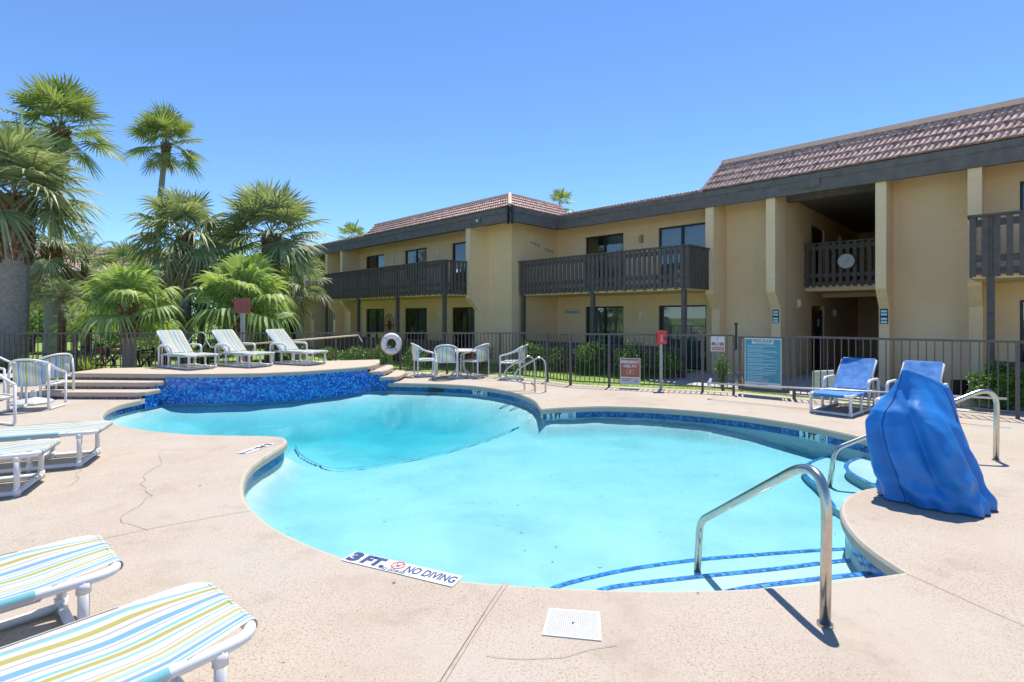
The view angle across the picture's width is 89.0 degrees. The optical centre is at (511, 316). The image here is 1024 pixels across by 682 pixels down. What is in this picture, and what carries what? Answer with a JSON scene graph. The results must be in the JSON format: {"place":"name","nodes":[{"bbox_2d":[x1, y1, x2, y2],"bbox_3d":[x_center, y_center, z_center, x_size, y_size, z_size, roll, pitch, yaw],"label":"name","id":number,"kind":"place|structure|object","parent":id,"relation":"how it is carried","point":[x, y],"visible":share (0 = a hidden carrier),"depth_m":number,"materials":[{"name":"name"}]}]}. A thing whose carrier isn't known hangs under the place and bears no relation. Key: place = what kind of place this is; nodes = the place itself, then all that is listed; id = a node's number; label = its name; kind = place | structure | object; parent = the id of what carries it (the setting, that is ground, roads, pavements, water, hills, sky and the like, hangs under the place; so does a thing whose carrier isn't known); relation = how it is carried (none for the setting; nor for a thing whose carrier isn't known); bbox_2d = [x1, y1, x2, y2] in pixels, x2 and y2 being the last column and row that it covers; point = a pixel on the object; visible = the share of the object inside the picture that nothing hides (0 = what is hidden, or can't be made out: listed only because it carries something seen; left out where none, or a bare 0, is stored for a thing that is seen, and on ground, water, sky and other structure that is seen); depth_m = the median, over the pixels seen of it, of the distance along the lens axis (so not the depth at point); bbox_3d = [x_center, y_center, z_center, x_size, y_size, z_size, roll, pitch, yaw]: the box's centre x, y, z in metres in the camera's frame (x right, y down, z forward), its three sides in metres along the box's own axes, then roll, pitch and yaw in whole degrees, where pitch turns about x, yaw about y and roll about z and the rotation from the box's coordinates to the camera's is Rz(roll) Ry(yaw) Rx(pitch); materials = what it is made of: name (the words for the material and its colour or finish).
{"place":"outdoors","nodes":[
{"label":"outdoors","id":0,"kind":"place"},
{"bbox_2d":[30,242,174,341],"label":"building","id":1,"kind":"structure","parent":0,"point":[77,266],"depth_m":38.96,"materials":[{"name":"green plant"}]},
{"bbox_2d":[70,360,379,377],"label":"sun terrace","id":2,"kind":"structure","parent":0,"point":[273,370],"depth_m":11.33,"materials":[{"name":"beige concrete"}]},
{"bbox_2d":[113,392,844,587],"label":"pool floor","id":3,"kind":"structure","parent":0,"point":[589,506],"depth_m":6.27,"materials":[{"name":"paint"}]},
{"bbox_2d":[559,550,844,589],"bbox_3d":[1.532,2.390,3.418,2.864,0.820,2.037,0,0,0],"label":"pool step","id":4,"kind":"object","parent":3,"relation":"on","point":[710,566],"visible":0.18,"depth_m":4.11,"materials":[{"name":"paint"}]},
{"bbox_2d":[549,547,844,587],"bbox_3d":[1.584,1.976,4.170,2.815,0.001,0.218,0,0,-14],"label":"step edge tile","id":5,"kind":"object","parent":4,"relation":"on","point":[562,584],"visible":0.76,"depth_m":4.18,"materials":[{"name":"tile"}]},
{"bbox_2d":[608,562,856,590],"bbox_3d":[1.600,2.345,3.176,2.400,0.910,1.752,0,0,0],"label":"pool step","id":6,"kind":"object","parent":3,"relation":"on","point":[717,583],"visible":0.21,"depth_m":3.73,"materials":[{"name":"paint"}]},
{"bbox_2d":[596,558,850,589],"bbox_3d":[1.661,1.886,3.826,2.297,0.001,0.114,0,0,-13],"label":"step edge tile","id":7,"kind":"object","parent":6,"relation":"on","point":[620,585],"visible":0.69,"depth_m":3.81,"materials":[{"name":"tile"}]},
{"bbox_2d":[755,575,872,588],"bbox_3d":[1.982,2.305,2.956,1.565,0.990,1.513,0,0,0],"label":"pool step","id":8,"kind":"object","parent":3,"relation":"on","point":[833,580],"visible":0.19,"depth_m":3.54,"materials":[{"name":"paint"}]},
{"bbox_2d":[721,571,869,590],"bbox_3d":[2.057,1.806,3.569,1.447,0.001,0.078,0,0,-13],"label":"step edge tile","id":9,"kind":"object","parent":8,"relation":"on","point":[792,581],"visible":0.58,"depth_m":3.55,"materials":[{"name":"tile"}]},
{"bbox_2d":[803,457,863,518],"bbox_3d":[4.438,2.390,5.942,2.276,0.820,3.285,0,0,0],"label":"pool step","id":10,"kind":"object","parent":3,"relation":"on","point":[843,488],"visible":0.15,"depth_m":6.21,"materials":[{"name":"paint"}]},
{"bbox_2d":[846,458,876,489],"bbox_3d":[4.746,2.335,5.705,1.508,0.930,2.609,0,0,0],"label":"pool step","id":11,"kind":"object","parent":3,"relation":"on","point":[862,467],"visible":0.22,"depth_m":6.24,"materials":[{"name":"paint"}]},
{"bbox_2d":[107,391,870,575],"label":"pool wall","id":12,"kind":"structure","parent":0,"point":[813,448],"depth_m":8.26,"materials":[{"name":"tile"}]},
{"bbox_2d":[104,386,887,576],"bbox_3d":[-1.103,1.752,8.066,12.380,0.105,7.071,0,0,42],"label":"waterline tile band","id":13,"kind":"object","parent":12,"relation":"attached to","point":[871,569],"visible":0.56,"depth_m":8.86,"materials":[{"name":"tile"}]},
{"bbox_2d":[29,321,964,411],"bbox_3d":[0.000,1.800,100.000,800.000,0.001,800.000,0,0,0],"label":"ground","id":14,"kind":"structure","parent":0,"point":[457,343],"depth_m":17.61,"materials":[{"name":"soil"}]},
{"bbox_2d":[29,301,70,352],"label":"leafy tree","id":15,"kind":"object","parent":14,"relation":"on","point":[33,320],"visible":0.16,"depth_m":25.66,"materials":[{"name":"green plant"}]},
{"bbox_2d":[0,114,115,364],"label":"fan palm","id":16,"kind":"object","parent":14,"relation":"on","point":[33,161],"visible":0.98,"depth_m":13.97,"materials":[{"name":"green plant"}]},
{"bbox_2d":[0,70,129,246],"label":"fan palm","id":17,"kind":"object","parent":14,"relation":"on","point":[58,96],"visible":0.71,"depth_m":20.65,"materials":[{"name":"green plant"}]},
{"bbox_2d":[30,229,103,359],"bbox_3d":[-16.837,-0.734,19.015,3.024,5.068,3.092,0,0,0],"label":"fan palm","id":18,"kind":"object","parent":14,"relation":"on","point":[51,263],"visible":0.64,"depth_m":18.80,"materials":[{"name":"green plant"}]},
{"bbox_2d":[29,275,104,355],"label":"feather palm","id":19,"kind":"object","parent":14,"relation":"on","point":[62,286],"visible":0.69,"depth_m":15.41,"materials":[{"name":"green plant"}]},
{"bbox_2d":[41,312,107,363],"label":"feather palm","id":20,"kind":"object","parent":14,"relation":"on","point":[71,317],"visible":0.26,"depth_m":17.84,"materials":[{"name":"green plant"}]},
{"bbox_2d":[51,310,118,359],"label":"feather palm","id":21,"kind":"object","parent":14,"relation":"on","point":[81,315],"visible":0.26,"depth_m":16.38,"materials":[{"name":"green plant"}]},
{"bbox_2d":[30,232,142,361],"bbox_3d":[-16.402,-0.709,19.777,3.921,5.018,3.837,0,0,40],"label":"feather palm","id":22,"kind":"object","parent":14,"relation":"on","point":[85,275],"visible":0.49,"depth_m":19.89,"materials":[{"name":"green plant"}]},
{"bbox_2d":[68,311,142,358],"bbox_3d":[-17.095,0.674,22.022,2.928,2.267,1.090,0,0,0],"label":"shrub","id":23,"kind":"object","parent":14,"relation":"on","point":[108,344],"visible":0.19,"depth_m":21.91,"materials":[{"name":"green plant"}]},
{"bbox_2d":[78,240,162,352],"bbox_3d":[-19.297,-1.061,25.940,3.511,5.722,3.321,0,0,0],"label":"fan palm","id":24,"kind":"object","parent":14,"relation":"on","point":[114,256],"visible":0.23,"depth_m":25.42,"materials":[{"name":"green plant"}]},
{"bbox_2d":[121,100,207,343],"bbox_3d":[-20.183,-5.322,30.213,4.626,14.244,4.524,0,0,0],"label":"fan palm","id":25,"kind":"object","parent":14,"relation":"on","point":[168,124],"visible":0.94,"depth_m":29.84,"materials":[{"name":"green plant"}]},
{"bbox_2d":[119,184,237,363],"bbox_3d":[-10.996,-1.323,17.473,3.628,6.246,3.838,0,0,-40],"label":"fan palm","id":26,"kind":"object","parent":14,"relation":"on","point":[185,264],"visible":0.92,"depth_m":16.99,"materials":[{"name":"green plant"}]},
{"bbox_2d":[171,303,232,363],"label":"feather palm","id":27,"kind":"object","parent":14,"relation":"on","point":[195,307],"visible":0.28,"depth_m":17.40,"materials":[{"name":"green plant"}]},
{"bbox_2d":[186,335,222,364],"bbox_3d":[-9.966,1.210,16.985,1.021,1.194,1.164,0,0,0],"label":"shrub","id":28,"kind":"object","parent":14,"relation":"on","point":[207,358],"visible":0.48,"depth_m":16.86,"materials":[{"name":"green plant"}]},
{"bbox_2d":[180,250,303,361],"bbox_3d":[-8.158,-0.099,15.752,3.660,3.799,3.596,0,0,0],"label":"fan palm","id":29,"kind":"object","parent":14,"relation":"on","point":[256,281],"visible":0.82,"depth_m":15.42,"materials":[{"name":"green plant"}]},
{"bbox_2d":[205,176,333,362],"bbox_3d":[-8.530,-1.589,18.566,4.372,6.778,4.472,0,0,0],"label":"fan palm","id":30,"kind":"object","parent":14,"relation":"on","point":[262,204],"visible":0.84,"depth_m":17.91,"materials":[{"name":"green plant"}]},
{"bbox_2d":[279,259,333,358],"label":"fan palm","id":31,"kind":"object","parent":14,"relation":"on","point":[300,303],"visible":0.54,"depth_m":21.84,"materials":[{"name":"green plant"}]},
{"bbox_2d":[335,218,366,238],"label":"fan palm","id":32,"kind":"object","parent":14,"relation":"on","point":[355,228],"visible":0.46,"depth_m":43.56,"materials":[{"name":"green plant"}]},
{"bbox_2d":[339,346,372,359],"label":"shrub","id":33,"kind":"object","parent":14,"relation":"on","point":[358,353],"visible":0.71,"depth_m":19.35,"materials":[{"name":"green plant"}]},
{"bbox_2d":[521,341,545,368],"bbox_3d":[0.729,1.305,17.653,1.078,1.006,1.104,0,0,0],"label":"shrub","id":34,"kind":"object","parent":14,"relation":"on","point":[534,352],"visible":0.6,"depth_m":17.46,"materials":[{"name":"green plant"}]},
{"bbox_2d":[547,187,574,212],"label":"fan palm","id":35,"kind":"object","parent":14,"relation":"on","point":[559,196],"visible":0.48,"depth_m":41.67,"materials":[{"name":"green plant"}]},
{"bbox_2d":[549,346,573,370],"bbox_3d":[1.521,1.333,16.964,1.038,0.949,0.934,0,0,-43],"label":"shrub","id":36,"kind":"object","parent":14,"relation":"on","point":[558,357],"visible":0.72,"depth_m":16.85,"materials":[{"name":"green plant"}]},
{"bbox_2d":[572,338,607,373],"bbox_3d":[2.440,1.237,16.206,1.214,1.142,1.169,0,0,0],"label":"shrub","id":37,"kind":"object","parent":14,"relation":"on","point":[581,357],"visible":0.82,"depth_m":16.05,"materials":[{"name":"green plant"}]},
{"bbox_2d":[222,97,1023,406],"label":"apartment building","id":38,"kind":"structure","parent":14,"relation":"on","point":[921,220],"depth_m":16.13,"materials":[{"name":"beige paint"}]},
{"bbox_2d":[367,309,383,337],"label":"sliding door","id":39,"kind":"structure","parent":38,"relation":"in","point":[375,317],"depth_m":26.09,"materials":[{"name":"black glass"}]},
{"bbox_2d":[406,248,426,289],"bbox_3d":[-4.156,-1.995,23.788,1.900,2.190,0.492,0,0,44],"label":"sliding door","id":40,"kind":"structure","parent":38,"relation":"in","point":[419,255],"depth_m":23.61,"materials":[{"name":"black glass"}]},
{"bbox_2d":[406,308,426,346],"bbox_3d":[-4.156,0.700,23.788,1.900,2.240,0.492,0,0,44],"label":"sliding door","id":41,"kind":"structure","parent":38,"relation":"in","point":[419,314],"depth_m":23.61,"materials":[{"name":"black glass"}]},
{"bbox_2d":[453,307,474,358],"bbox_3d":[-1.685,0.700,21.380,1.900,2.240,0.492,0,0,44],"label":"sliding door","id":42,"kind":"structure","parent":38,"relation":"in","point":[467,313],"depth_m":21.27,"materials":[{"name":"glass"}]},
{"bbox_2d":[586,233,622,286],"bbox_3d":[3.680,-2.005,19.879,1.900,2.210,0.492,0,0,44],"label":"sliding door","id":43,"kind":"structure","parent":38,"relation":"in","point":[613,242],"depth_m":19.75,"materials":[{"name":"black glass"}]},
{"bbox_2d":[586,306,622,363],"bbox_3d":[3.680,0.700,19.879,1.900,2.240,0.492,0,0,44],"label":"sliding door","id":44,"kind":"structure","parent":38,"relation":"in","point":[608,319],"depth_m":19.71,"materials":[{"name":"glass"}]},
{"bbox_2d":[659,222,704,282],"bbox_3d":[5.907,-2.005,17.708,1.900,2.210,0.492,0,0,44],"label":"sliding door","id":45,"kind":"structure","parent":38,"relation":"in","point":[694,234],"depth_m":17.73,"materials":[{"name":"glass"}]},
{"bbox_2d":[659,305,705,370],"bbox_3d":[5.907,0.700,17.708,1.900,2.240,0.492,0,0,44],"label":"sliding door","id":46,"kind":"structure","parent":38,"relation":"in","point":[669,315],"depth_m":17.53,"materials":[{"name":"glass"}]},
{"bbox_2d":[812,310,822,369],"bbox_3d":[10.282,0.800,17.662,0.070,2.000,1.550,0,0,44],"label":"stair door","id":47,"kind":"structure","parent":38,"relation":"in","point":[817,315],"depth_m":17.78,"materials":[{"name":"paint"}]},
{"bbox_2d":[812,227,822,285],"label":"stair door","id":48,"kind":"structure","parent":38,"relation":"in","point":[817,235],"depth_m":17.78,"materials":[{"name":"paint"}]},
{"bbox_2d":[837,253,855,268],"bbox_3d":[9.996,-1.650,15.585,0.480,0.480,0.045,0,0,44],"label":"satellite dish","id":49,"kind":"object","parent":38,"relation":"attached to","point":[846,260],"visible":1,"depth_m":15.57,"materials":[{"name":"grey metal"}]},
{"bbox_2d":[1020,300,1023,361],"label":"sliding door","id":50,"kind":"structure","parent":38,"relation":"in","point":[1021,301],"depth_m":11.84,"materials":[{"name":"brown metal"}]},
{"bbox_2d":[612,339,651,375],"bbox_3d":[3.528,1.227,15.438,1.186,1.162,1.218,0,0,0],"label":"shrub","id":51,"kind":"object","parent":14,"relation":"on","point":[622,353],"visible":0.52,"depth_m":15.30,"materials":[{"name":"green plant"}]},
{"bbox_2d":[650,346,685,377],"bbox_3d":[4.487,1.338,14.854,1.036,0.939,1.114,0,0,0],"label":"shrub","id":52,"kind":"object","parent":14,"relation":"on","point":[667,369],"visible":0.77,"depth_m":14.76,"materials":[{"name":"green plant"}]},
{"bbox_2d":[0,371,1023,681],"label":"pool deck","id":53,"kind":"structure","parent":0,"point":[318,615],"depth_m":3.00,"materials":[{"name":"beige concrete"}]},
{"bbox_2d":[0,374,16,425],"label":"patio chair","id":54,"kind":"object","parent":53,"relation":"on","point":[7,396],"visible":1,"depth_m":7.58,"materials":[{"name":"white plastic"}]},
{"bbox_2d":[0,439,60,497],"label":"sun lounger","id":55,"kind":"object","parent":53,"relation":"on","point":[41,446],"visible":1,"depth_m":4.85,"materials":[{"name":"white plastic"}]},
{"bbox_2d":[10,389,54,406],"bbox_3d":[-8.759,1.470,9.527,0.554,0.260,0.554,0,0,22],"label":"umbrella base","id":56,"kind":"object","parent":53,"relation":"on","point":[34,399],"visible":0.88,"depth_m":9.43,"materials":[{"name":"white plastic"}]},
{"bbox_2d":[6,359,66,410],"bbox_3d":[-8.204,1.153,8.969,0.647,0.894,0.670,0,0,-16],"label":"patio chair","id":57,"kind":"object","parent":53,"relation":"on","point":[26,375],"visible":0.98,"depth_m":8.74,"materials":[{"name":"white plastic"}]},
{"bbox_2d":[20,353,74,398],"bbox_3d":[-8.937,1.153,10.090,0.670,0.894,0.647,0,0,18],"label":"patio chair","id":58,"kind":"object","parent":53,"relation":"on","point":[62,362],"visible":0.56,"depth_m":9.97,"materials":[{"name":"white plastic"}]},
{"bbox_2d":[0,421,112,473],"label":"sun lounger","id":59,"kind":"object","parent":53,"relation":"on","point":[33,432],"visible":0.98,"depth_m":5.59,"materials":[{"name":"white plastic"}]},
{"bbox_2d":[0,535,123,629],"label":"sun lounger","id":60,"kind":"object","parent":53,"relation":"on","point":[32,575],"visible":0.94,"depth_m":2.56,"materials":[{"name":"fabric"}]},
{"bbox_2d":[0,332,134,377],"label":"pool fence","id":61,"kind":"object","parent":53,"relation":"on","point":[75,347],"visible":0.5,"depth_m":12.88,"materials":[{"name":"brown metal"}]},
{"bbox_2d":[19,396,141,398],"bbox_3d":[-8.350,1.572,10.085,2.400,0.056,0.030,0,0,0],"label":"step riser","id":62,"kind":"object","parent":53,"relation":"on","point":[84,397],"visible":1,"depth_m":10.08,"materials":[{"name":"concrete"}]},
{"bbox_2d":[0,582,257,681],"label":"sun lounger","id":63,"kind":"object","parent":53,"relation":"on","point":[169,635],"visible":1,"depth_m":1.96,"materials":[{"name":"fabric"}]},
{"bbox_2d":[145,370,396,408],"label":"terrace mosaic wall","id":64,"kind":"structure","parent":53,"relation":"on","point":[233,390],"depth_m":10.90,"materials":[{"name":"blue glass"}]},
{"bbox_2d":[17,388,160,396],"bbox_3d":[-8.340,1.502,10.310,2.520,0.085,0.580,0,0,0],"label":"terrace step","id":65,"kind":"object","parent":64,"relation":"attached to","point":[108,392],"visible":0.82,"depth_m":10.06,"materials":[{"name":"beige concrete"}]},
{"bbox_2d":[46,386,155,388],"bbox_3d":[-8.280,1.432,10.485,2.240,0.056,0.030,0,0,0],"label":"step riser","id":66,"kind":"object","parent":65,"relation":"on","point":[109,387],"visible":0.8,"depth_m":10.48,"materials":[{"name":"concrete"}]},
{"bbox_2d":[50,379,164,385],"bbox_3d":[-8.275,1.363,10.685,2.350,0.085,0.530,0,0,0],"label":"terrace step","id":67,"kind":"object","parent":64,"relation":"attached to","point":[87,382],"visible":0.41,"depth_m":10.45,"materials":[{"name":"beige concrete"}]},
{"bbox_2d":[69,377,164,379],"bbox_3d":[-8.210,1.292,10.840,2.180,0.056,0.160,0,0,0],"label":"step riser","id":68,"kind":"object","parent":67,"relation":"on","point":[111,378],"visible":0.8,"depth_m":10.84,"materials":[{"name":"concrete"}]},
{"bbox_2d":[134,332,547,377],"bbox_3d":[-4.280,1.000,13.833,10.306,1.210,2.294,0,0,0],"label":"pool fence","id":69,"kind":"object","parent":53,"relation":"on","point":[314,333],"visible":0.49,"depth_m":13.98,"materials":[{"name":"black metal"}]},
{"bbox_2d":[380,332,401,354],"bbox_3d":[-3.380,0.770,14.600,0.605,0.646,0.183,0,0,-16],"label":"life ring","id":70,"kind":"object","parent":69,"relation":"hanging from","point":[385,338],"visible":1,"depth_m":14.54,"materials":[{"name":"plastic"}]},
{"bbox_2d":[341,551,462,586],"bbox_3d":[-0.708,1.594,3.302,0.836,0.009,0.135,0,0,24],"label":"depth marker","id":71,"kind":"object","parent":53,"relation":"on","point":[411,570],"visible":1,"depth_m":3.28,"materials":[{"name":"white tile"}]},
{"bbox_2d":[411,343,437,376],"bbox_3d":[-2.382,1.153,13.995,0.670,0.894,0.647,0,0,-20],"label":"patio chair","id":72,"kind":"object","parent":53,"relation":"on","point":[415,348],"visible":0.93,"depth_m":13.77,"materials":[{"name":"white plastic"}]},
{"bbox_2d":[434,344,458,378],"bbox_3d":[-1.687,1.153,13.400,0.647,0.894,0.670,0,0,-4],"label":"patio chair","id":73,"kind":"object","parent":53,"relation":"on","point":[445,353],"visible":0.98,"depth_m":13.16,"materials":[{"name":"white plastic"}]},
{"bbox_2d":[440,582,507,681],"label":"deck joint","id":74,"kind":"object","parent":53,"relation":"on","point":[460,653],"visible":1,"depth_m":2.60,"materials":[{"name":"beige concrete"}]},
{"bbox_2d":[460,343,489,377],"bbox_3d":[-0.926,1.153,13.758,0.670,0.894,0.647,0,0,28],"label":"patio chair","id":75,"kind":"object","parent":53,"relation":"on","point":[482,353],"visible":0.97,"depth_m":13.55,"materials":[{"name":"white plastic"}]},
{"bbox_2d":[100,382,910,591],"bbox_3d":[-0.960,1.653,7.934,12.022,0.105,7.101,0,0,42],"label":"pool coping","id":76,"kind":"object","parent":53,"relation":"on","point":[876,558],"visible":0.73,"depth_m":7.62,"materials":[{"name":"beige concrete"}]},
{"bbox_2d":[499,344,527,379],"bbox_3d":[0.082,1.153,13.326,0.670,0.894,0.647,0,0,15],"label":"patio chair","id":77,"kind":"object","parent":53,"relation":"on","point":[522,351],"visible":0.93,"depth_m":13.10,"materials":[{"name":"white plastic"}]},
{"bbox_2d":[504,355,546,391],"bbox_3d":[0.281,1.236,11.118,0.843,0.771,0.429,0,0,-14],"label":"pool ladder","id":78,"kind":"object","parent":53,"relation":"on","point":[522,382],"visible":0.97,"depth_m":11.03,"materials":[{"name":"silver metal"}]},
{"bbox_2d":[542,608,600,641],"bbox_3d":[0.316,1.596,2.710,0.294,0.008,0.253,0,0,9],"label":"skimmer cover","id":79,"kind":"object","parent":53,"relation":"on","point":[573,624],"visible":1,"depth_m":2.69,"materials":[{"name":"white plastic"}]},
{"bbox_2d":[546,333,734,392],"bbox_3d":[2.666,0.993,11.638,4.248,1.224,0.382,0,0,26],"label":"pool fence","id":80,"kind":"object","parent":53,"relation":"on","point":[609,382],"visible":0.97,"depth_m":11.65,"materials":[{"name":"brown metal"}]},
{"bbox_2d":[620,358,639,384],"bbox_3d":[2.621,1.220,11.547,0.440,0.580,0.012,0,0,19],"label":"emergency sign","id":81,"kind":"object","parent":80,"relation":"attached to","point":[629,370],"visible":1,"depth_m":11.54,"materials":[{"name":"red plastic"}]},
{"bbox_2d":[734,322,789,393],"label":"pool gate","id":82,"kind":"structure","parent":80,"relation":"attached to","point":[786,390],"depth_m":10.50,"materials":[{"name":"brown metal"}]},
{"bbox_2d":[745,338,781,389],"bbox_3d":[5.024,0.940,10.443,0.688,1.000,0.013,0,0,40],"label":"rules board","id":83,"kind":"object","parent":82,"relation":"attached to","point":[763,361],"visible":0.99,"depth_m":10.43,"materials":[{"name":"teal plastic"}]},
{"bbox_2d":[656,330,666,389],"bbox_3d":[3.244,0.955,11.318,0.216,1.290,0.188,0,0,0],"label":"call box post","id":84,"kind":"object","parent":53,"relation":"on","point":[661,337],"visible":1,"depth_m":11.31,"materials":[{"name":"red"}]},
{"bbox_2d":[694,464,833,628],"bbox_3d":[1.556,1.412,3.372,0.113,1.180,1.427,0,0,-7],"label":"pool handrail","id":85,"kind":"object","parent":53,"relation":"on","point":[824,619],"visible":0.98,"depth_m":2.76,"materials":[{"name":"silver metal"}]},
{"bbox_2d":[809,357,879,417],"bbox_3d":[5.674,1.173,8.881,1.496,0.855,0.717,0,0,-40],"label":"sun lounger","id":86,"kind":"object","parent":53,"relation":"on","point":[852,373],"visible":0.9,"depth_m":9.04,"materials":[{"name":"blue fabric"}]},
{"bbox_2d":[792,336,1023,418],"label":"pool fence","id":87,"kind":"object","parent":53,"relation":"on","point":[1017,412],"visible":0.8,"depth_m":8.63,"materials":[{"name":"black metal"}]},
{"bbox_2d":[707,378,1006,399],"bbox_3d":[5.522,1.288,8.888,4.254,0.206,0.132,0,0,37],"label":"skimmer pole","id":88,"kind":"object","parent":87,"relation":"attached to","point":[709,382],"visible":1,"depth_m":9.06,"materials":[{"name":"metal"}]},
{"bbox_2d":[874,360,948,403],"bbox_3d":[6.294,1.173,8.201,1.496,0.855,0.717,0,0,-40],"label":"sun lounger","id":89,"kind":"object","parent":53,"relation":"on","point":[933,370],"visible":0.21,"depth_m":8.52,"materials":[{"name":"blue fabric"}]},
{"bbox_2d":[827,389,1000,487],"bbox_3d":[4.535,1.417,5.924,1.780,1.212,0.097,0,0,10],"label":"pool handrail","id":90,"kind":"object","parent":53,"relation":"on","point":[996,422],"visible":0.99,"depth_m":5.80,"materials":[{"name":"silver metal"}]},
{"bbox_2d":[865,370,997,516],"bbox_3d":[3.642,1.031,4.541,0.757,1.114,0.859,0,0,-44],"label":"covered pool lift","id":91,"kind":"object","parent":53,"relation":"on","point":[921,454],"visible":1,"depth_m":4.38,"materials":[{"name":"blue fabric"}]},
{"bbox_2d":[0,0,1023,403],"label":"sky","id":92,"kind":"structure","parent":0,"point":[378,111],"materials":[{"name":"blue"}]},
{"bbox_2d":[646,359,1023,416],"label":"walkway","id":93,"kind":"structure","parent":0,"point":[803,383],"depth_m":13.75,"materials":[{"name":"grey concrete"}]},
{"bbox_2d":[812,370,833,398],"bbox_3d":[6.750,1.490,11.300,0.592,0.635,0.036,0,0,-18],"label":"air conditioner","id":94,"kind":"object","parent":93,"relation":"on","point":[830,379],"visible":0.38,"depth_m":11.28,"materials":[{"name":"beige metal"}]},
{"bbox_2d":[953,380,978,406],"bbox_3d":[8.955,1.530,10.310,0.350,0.520,0.260,0,0,0],"label":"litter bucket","id":95,"kind":"object","parent":93,"relation":"on","point":[956,389],"visible":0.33,"depth_m":10.42,"materials":[{"name":"plastic"}]},
{"bbox_2d":[964,359,1023,409],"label":"hedge","id":96,"kind":"object","parent":93,"relation":"on","point":[993,382],"visible":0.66,"depth_m":9.79,"materials":[{"name":"green plant"}]},
{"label":"lawn","id":97,"kind":"structure","parent":0,"visible":0},
{"bbox_2d":[61,258,194,367],"bbox_3d":[-10.167,0.118,13.973,2.970,3.364,3.074,0,0,0],"label":"fan palm","id":98,"kind":"object","parent":97,"relation":"on","point":[135,286],"visible":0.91,"depth_m":13.60,"materials":[{"name":"green plant"}]},
{"bbox_2d":[234,298,249,361],"bbox_3d":[-7.420,0.600,14.342,0.430,2.200,0.075,0,0,0],"label":"back turned sign","id":99,"kind":"object","parent":97,"relation":"on","point":[242,306],"visible":0.68,"depth_m":14.30,"materials":[{"name":"red metal"}]},
{"bbox_2d":[713,352,730,390],"bbox_3d":[4.966,1.316,12.315,0.408,0.953,0.324,0,0,0],"label":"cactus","id":100,"kind":"object","parent":97,"relation":"on","point":[722,375],"visible":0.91,"depth_m":12.27,"materials":[{"name":"green plant"}]},
{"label":"terrace back","id":101,"kind":"structure","parent":0,"visible":0},
{"bbox_2d":[156,330,217,369],"bbox_3d":[-7.461,0.752,11.955,1.604,0.856,0.717,0,0,30],"label":"sun lounger","id":102,"kind":"object","parent":101,"relation":"on","point":[176,343],"visible":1,"depth_m":12.05,"materials":[{"name":"white plastic"}]},
{"bbox_2d":[211,329,274,367],"bbox_3d":[-6.419,0.752,12.427,1.604,0.856,0.717,0,0,27],"label":"sun lounger","id":103,"kind":"object","parent":101,"relation":"on","point":[229,342],"visible":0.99,"depth_m":12.48,"materials":[{"name":"white plastic"}]},
{"bbox_2d":[265,329,327,365],"bbox_3d":[-5.358,0.752,12.974,1.604,0.856,0.717,0,0,25],"label":"sun lounger","id":104,"kind":"object","parent":101,"relation":"on","point":[281,338],"visible":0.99,"depth_m":12.99,"materials":[{"name":"white plastic"}]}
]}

